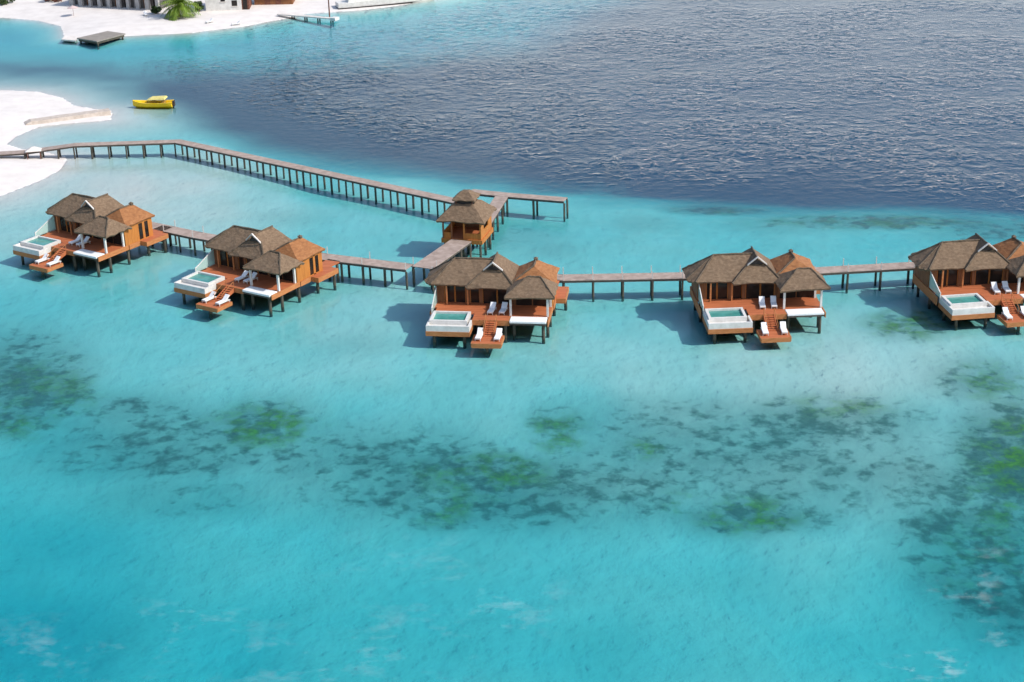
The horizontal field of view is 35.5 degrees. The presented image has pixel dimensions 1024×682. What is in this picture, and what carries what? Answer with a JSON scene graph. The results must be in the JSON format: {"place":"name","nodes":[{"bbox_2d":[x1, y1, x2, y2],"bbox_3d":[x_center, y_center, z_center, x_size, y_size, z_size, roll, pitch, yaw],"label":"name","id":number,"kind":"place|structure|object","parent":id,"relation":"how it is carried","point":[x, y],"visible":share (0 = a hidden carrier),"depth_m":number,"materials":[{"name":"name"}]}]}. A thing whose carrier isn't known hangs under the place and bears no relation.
{"place":"outdoors","nodes":[
{"label":"outdoors","id":0,"kind":"place"},
{"bbox_2d":[0,90,113,195],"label":"beach","id":1,"kind":"structure","parent":0,"point":[18,109],"depth_m":279.10,"materials":[{"name":"white sand"}]},
{"bbox_2d":[24,108,110,124],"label":"groyne","id":2,"kind":"object","parent":1,"relation":"on","point":[78,115],"visible":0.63,"depth_m":282.77,"materials":[{"name":"beige stone"}]},
{"bbox_2d":[0,0,408,37],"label":"island beach","id":3,"kind":"structure","parent":0,"point":[85,20],"depth_m":368.03,"materials":[{"name":"white sand"}]},
{"bbox_2d":[0,0,14,4],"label":"shrub","id":4,"kind":"object","parent":3,"relation":"on","point":[2,2],"visible":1,"depth_m":384.87,"materials":[{"name":"green plant"}]},
{"bbox_2d":[69,0,170,9],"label":"beach building","id":5,"kind":"structure","parent":3,"relation":"on","point":[139,4],"depth_m":377.24,"materials":[{"name":"concrete"}]},
{"bbox_2d":[150,5,161,13],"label":"shrub","id":6,"kind":"object","parent":3,"relation":"on","point":[156,10],"visible":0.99,"depth_m":368.65,"materials":[{"name":"green plant"}]},
{"bbox_2d":[155,0,201,20],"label":"palm tree","id":7,"kind":"object","parent":3,"relation":"on","point":[176,9],"visible":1,"depth_m":362.85,"materials":[{"name":"green plant"}]},
{"bbox_2d":[194,1,203,11],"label":"shrub","id":8,"kind":"object","parent":3,"relation":"on","point":[199,3],"visible":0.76,"depth_m":369.92,"materials":[{"name":"green plant"}]},
{"bbox_2d":[205,0,251,10],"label":"beach house","id":9,"kind":"structure","parent":3,"relation":"on","point":[216,5],"depth_m":370.88,"materials":[{"name":"white paint"}]},
{"bbox_2d":[231,0,236,6],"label":"window","id":10,"kind":"structure","parent":9,"relation":"in","point":[234,2],"depth_m":370.73,"materials":[{"name":"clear glass"}]},
{"bbox_2d":[243,0,247,9],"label":"door","id":11,"kind":"structure","parent":9,"relation":"in","point":[245,7],"depth_m":371.46,"materials":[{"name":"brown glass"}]},
{"bbox_2d":[254,0,294,4],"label":"beach house","id":12,"kind":"structure","parent":3,"relation":"on","point":[268,2],"depth_m":376.49,"materials":[{"name":"red wood"}]},
{"bbox_2d":[0,0,1023,681],"bbox_3d":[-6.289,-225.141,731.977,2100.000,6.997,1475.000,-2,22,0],"label":"sea","id":13,"kind":"structure","parent":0,"point":[352,478],"depth_m":174.63,"materials":[{"name":"blue liquid"}]},
{"bbox_2d":[13,193,171,279],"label":"water villa","id":14,"kind":"object","parent":13,"relation":"on","point":[108,225],"visible":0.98,"depth_m":212.62,"materials":[{"name":"brown wood"}]},
{"bbox_2d":[35,253,49,264],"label":"sun lounger","id":15,"kind":"object","parent":14,"relation":"on","point":[44,257],"visible":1,"depth_m":209.22,"materials":[{"name":"white paint"}]},
{"bbox_2d":[46,256,60,265],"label":"sun lounger","id":16,"kind":"object","parent":14,"relation":"on","point":[56,260],"visible":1,"depth_m":208.19,"materials":[{"name":"white paint"}]},
{"bbox_2d":[59,217,66,230],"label":"glass door","id":17,"kind":"structure","parent":14,"relation":"in","point":[63,226],"depth_m":217.47,"materials":[{"name":"black glass"}]},
{"bbox_2d":[66,222,73,232],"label":"glass door","id":18,"kind":"structure","parent":14,"relation":"in","point":[68,226],"depth_m":216.99,"materials":[{"name":"black glass"}]},
{"bbox_2d":[68,235,80,244],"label":"sun lounger","id":19,"kind":"object","parent":14,"relation":"on","point":[78,238],"visible":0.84,"depth_m":212.57,"materials":[{"name":"white paint"}]},
{"bbox_2d":[76,236,90,246],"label":"sun lounger","id":20,"kind":"object","parent":14,"relation":"on","point":[86,239],"visible":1,"depth_m":212.09,"materials":[{"name":"white paint"}]},
{"bbox_2d":[138,223,142,238],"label":"door","id":21,"kind":"structure","parent":14,"relation":"in","point":[140,224],"depth_m":212.95,"materials":[{"name":"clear glass"}]},
{"bbox_2d":[144,221,148,236],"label":"door","id":22,"kind":"structure","parent":14,"relation":"in","point":[145,222],"depth_m":213.83,"materials":[{"name":"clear glass"}]},
{"bbox_2d":[77,31,125,49],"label":"dock","id":23,"kind":"object","parent":13,"relation":"on","point":[99,38],"visible":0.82,"depth_m":345.26,"materials":[{"name":"grey wood"}]},
{"bbox_2d":[0,139,494,226],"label":"jetty","id":24,"kind":"object","parent":13,"relation":"on","point":[368,183],"visible":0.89,"depth_m":247.68,"materials":[{"name":"wood"}]},
{"bbox_2d":[174,225,339,319],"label":"water villa","id":25,"kind":"object","parent":13,"relation":"on","point":[281,264],"visible":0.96,"depth_m":198.05,"materials":[{"name":"brown wood"}]},
{"bbox_2d":[202,291,216,302],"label":"sun lounger","id":26,"kind":"object","parent":25,"relation":"on","point":[210,297],"visible":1,"depth_m":194.41,"materials":[{"name":"white paint"}]},
{"bbox_2d":[215,294,229,306],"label":"sun lounger","id":27,"kind":"object","parent":25,"relation":"on","point":[225,298],"visible":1,"depth_m":193.40,"materials":[{"name":"white paint"}]},
{"bbox_2d":[219,251,227,265],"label":"glass door","id":28,"kind":"structure","parent":25,"relation":"in","point":[223,255],"depth_m":202.65,"materials":[{"name":"black glass"}]},
{"bbox_2d":[227,253,235,267],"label":"glass door","id":29,"kind":"structure","parent":25,"relation":"in","point":[230,264],"depth_m":202.21,"materials":[{"name":"black glass"}]},
{"bbox_2d":[238,257,243,269],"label":"glass door","id":30,"kind":"structure","parent":25,"relation":"in","point":[241,261],"depth_m":201.27,"materials":[{"name":"black glass"}]},
{"bbox_2d":[234,270,248,281],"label":"sun lounger","id":31,"kind":"object","parent":25,"relation":"on","point":[244,274],"visible":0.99,"depth_m":197.93,"materials":[{"name":"white paint"}]},
{"bbox_2d":[243,272,257,283],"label":"sun lounger","id":32,"kind":"object","parent":25,"relation":"on","point":[254,274],"visible":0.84,"depth_m":197.36,"materials":[{"name":"white paint"}]},
{"bbox_2d":[246,258,257,272],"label":"glass door","id":33,"kind":"structure","parent":25,"relation":"in","point":[247,260],"depth_m":200.22,"materials":[{"name":"black glass"}]},
{"bbox_2d":[309,257,313,274],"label":"door","id":34,"kind":"structure","parent":25,"relation":"in","point":[310,259],"depth_m":198.39,"materials":[{"name":"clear glass"}]},
{"bbox_2d":[315,255,318,271],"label":"door","id":35,"kind":"structure","parent":25,"relation":"in","point":[316,256],"depth_m":199.22,"materials":[{"name":"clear glass"}]},
{"bbox_2d":[151,220,413,289],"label":"boardwalk","id":36,"kind":"structure","parent":13,"relation":"on","point":[348,261],"depth_m":204.36,"materials":[{"name":"paint"}]},
{"bbox_2d":[277,13,338,27],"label":"jetty","id":37,"kind":"object","parent":13,"relation":"on","point":[333,19],"visible":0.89,"depth_m":361.44,"materials":[{"name":"wood"}]},
{"bbox_2d":[412,239,471,289],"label":"boardwalk","id":38,"kind":"structure","parent":13,"relation":"on","point":[448,250],"depth_m":204.85,"materials":[{"name":"grey wood"}]},
{"bbox_2d":[436,189,496,256],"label":"pavilion","id":39,"kind":"structure","parent":13,"relation":"on","point":[467,214],"depth_m":209.90,"materials":[{"name":"red wood"}]},
{"bbox_2d":[476,196,507,247],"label":"boardwalk","id":40,"kind":"structure","parent":13,"relation":"on","point":[498,202],"depth_m":223.82,"materials":[{"name":"grey wood"}]},
{"bbox_2d":[425,252,568,357],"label":"water villa","id":41,"kind":"object","parent":13,"relation":"on","point":[532,293],"visible":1,"depth_m":186.63,"materials":[{"name":"brown wood"}]},
{"bbox_2d":[444,286,454,301],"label":"glass door","id":42,"kind":"structure","parent":41,"relation":"in","point":[450,289],"depth_m":188.71,"materials":[{"name":"black glass"}]},
{"bbox_2d":[455,286,465,301],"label":"glass door","id":43,"kind":"structure","parent":41,"relation":"in","point":[460,293],"depth_m":188.61,"materials":[{"name":"black glass"}]},
{"bbox_2d":[470,289,478,302],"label":"glass door","id":44,"kind":"structure","parent":41,"relation":"in","point":[474,294],"depth_m":188.41,"materials":[{"name":"black glass"}]},
{"bbox_2d":[475,327,482,340],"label":"sun lounger","id":45,"kind":"object","parent":41,"relation":"on","point":[479,335],"visible":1,"depth_m":181.24,"materials":[{"name":"white paint"}]},
{"bbox_2d":[482,289,496,303],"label":"glass door","id":46,"kind":"structure","parent":41,"relation":"in","point":[489,295],"depth_m":187.93,"materials":[{"name":"black glass"}]},
{"bbox_2d":[487,302,496,314],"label":"sun lounger","id":47,"kind":"object","parent":41,"relation":"on","point":[493,307],"visible":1,"depth_m":185.75,"materials":[{"name":"white paint"}]},
{"bbox_2d":[494,328,502,341],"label":"sun lounger","id":48,"kind":"object","parent":41,"relation":"on","point":[499,333],"visible":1,"depth_m":181.06,"materials":[{"name":"white paint"}]},
{"bbox_2d":[497,290,508,303],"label":"glass door","id":49,"kind":"structure","parent":41,"relation":"in","point":[500,293],"depth_m":187.79,"materials":[{"name":"black glass"}]},
{"bbox_2d":[499,302,507,314],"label":"sun lounger","id":50,"kind":"object","parent":41,"relation":"on","point":[504,308],"visible":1,"depth_m":185.65,"materials":[{"name":"white paint"}]},
{"bbox_2d":[472,189,568,221],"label":"jetty","id":51,"kind":"object","parent":13,"relation":"on","point":[527,197],"visible":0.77,"depth_m":226.69,"materials":[{"name":"wood"}]},
{"bbox_2d":[432,255,914,301],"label":"boardwalk","id":52,"kind":"structure","parent":13,"relation":"on","point":[652,277],"depth_m":195.71,"materials":[{"name":"paint"}]},
{"bbox_2d":[682,246,830,349],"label":"water villa","id":53,"kind":"object","parent":13,"relation":"on","point":[727,290],"visible":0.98,"depth_m":185.96,"materials":[{"name":"brown wood"}]},
{"bbox_2d":[706,283,716,299],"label":"glass door","id":54,"kind":"structure","parent":53,"relation":"in","point":[714,285],"depth_m":187.33,"materials":[{"name":"black glass"}]},
{"bbox_2d":[717,283,727,298],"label":"glass door","id":55,"kind":"structure","parent":53,"relation":"in","point":[722,288],"depth_m":187.38,"materials":[{"name":"black glass"}]},
{"bbox_2d":[733,285,741,297],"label":"glass door","id":56,"kind":"structure","parent":53,"relation":"in","point":[737,290],"depth_m":187.47,"materials":[{"name":"black glass"}]},
{"bbox_2d":[745,284,759,298],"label":"glass door","id":57,"kind":"structure","parent":53,"relation":"in","point":[752,290],"depth_m":187.33,"materials":[{"name":"black glass"}]},
{"bbox_2d":[758,296,765,308],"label":"sun lounger","id":58,"kind":"object","parent":53,"relation":"on","point":[761,301],"visible":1,"depth_m":185.21,"materials":[{"name":"white paint"}]},
{"bbox_2d":[761,322,768,335],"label":"sun lounger","id":59,"kind":"object","parent":53,"relation":"on","point":[764,329],"visible":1,"depth_m":180.63,"materials":[{"name":"white paint"}]},
{"bbox_2d":[760,284,774,297],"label":"glass door","id":60,"kind":"structure","parent":53,"relation":"in","point":[767,290],"depth_m":187.38,"materials":[{"name":"black glass"}]},
{"bbox_2d":[770,296,776,308],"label":"sun lounger","id":61,"kind":"object","parent":53,"relation":"on","point":[773,301],"visible":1,"depth_m":185.31,"materials":[{"name":"white paint"}]},
{"bbox_2d":[779,321,787,334],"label":"sun lounger","id":62,"kind":"object","parent":53,"relation":"on","point":[783,328],"visible":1,"depth_m":180.69,"materials":[{"name":"white paint"}]},
{"bbox_2d":[908,233,1023,334],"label":"water villa","id":63,"kind":"object","parent":13,"relation":"on","point":[957,277],"visible":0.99,"depth_m":188.49,"materials":[{"name":"brown wood"}]},
{"bbox_2d":[937,270,947,285],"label":"glass door","id":64,"kind":"structure","parent":63,"relation":"in","point":[939,274],"depth_m":189.35,"materials":[{"name":"brown glass"}]},
{"bbox_2d":[947,270,957,285],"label":"glass door","id":65,"kind":"structure","parent":63,"relation":"in","point":[952,277],"depth_m":189.49,"materials":[{"name":"black glass"}]},
{"bbox_2d":[963,271,971,284],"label":"glass door","id":66,"kind":"structure","parent":63,"relation":"in","point":[967,275],"depth_m":189.72,"materials":[{"name":"black glass"}]},
{"bbox_2d":[975,270,989,284],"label":"glass door","id":67,"kind":"structure","parent":63,"relation":"in","point":[981,276],"depth_m":189.68,"materials":[{"name":"black glass"}]},
{"bbox_2d":[988,269,1002,283],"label":"glass door","id":68,"kind":"structure","parent":63,"relation":"in","point":[995,275],"depth_m":189.82,"materials":[{"name":"black glass"}]},
{"bbox_2d":[990,282,1000,294],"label":"sun lounger","id":69,"kind":"object","parent":63,"relation":"on","point":[994,288],"visible":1,"depth_m":187.61,"materials":[{"name":"white paint"}]},
{"bbox_2d":[1001,281,1011,293],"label":"sun lounger","id":70,"kind":"object","parent":63,"relation":"on","point":[1005,287],"visible":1,"depth_m":187.80,"materials":[{"name":"white paint"}]},
{"bbox_2d":[1001,307,1012,319],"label":"sun lounger","id":71,"kind":"object","parent":63,"relation":"on","point":[1006,314],"visible":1,"depth_m":182.94,"materials":[{"name":"white paint"}]},
{"bbox_2d":[1019,306,1023,315],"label":"sun lounger","id":72,"kind":"object","parent":63,"relation":"on","point":[1022,310],"visible":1,"depth_m":183.33,"materials":[{"name":"white paint"}]},
{"bbox_2d":[12,0,1023,196],"bbox_3d":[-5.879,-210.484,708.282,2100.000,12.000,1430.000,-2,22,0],"label":"water","id":73,"kind":"structure","parent":0,"point":[730,13],"depth_m":310.25,"materials":[{"name":"blue liquid"}]},
{"bbox_2d":[61,35,77,41],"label":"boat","id":74,"kind":"object","parent":73,"relation":"on","point":[70,38],"visible":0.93,"depth_m":346.70,"materials":[{"name":"white plastic"}]},
{"bbox_2d":[132,96,174,108],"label":"motor boat","id":75,"kind":"object","parent":73,"relation":"on","point":[156,102],"visible":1,"depth_m":289.38,"materials":[{"name":"yellow paint"}]},
{"bbox_2d":[335,0,431,8],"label":"yacht","id":76,"kind":"object","parent":73,"relation":"on","point":[346,4],"visible":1,"depth_m":373.58,"materials":[{"name":"white paint"}]}
]}

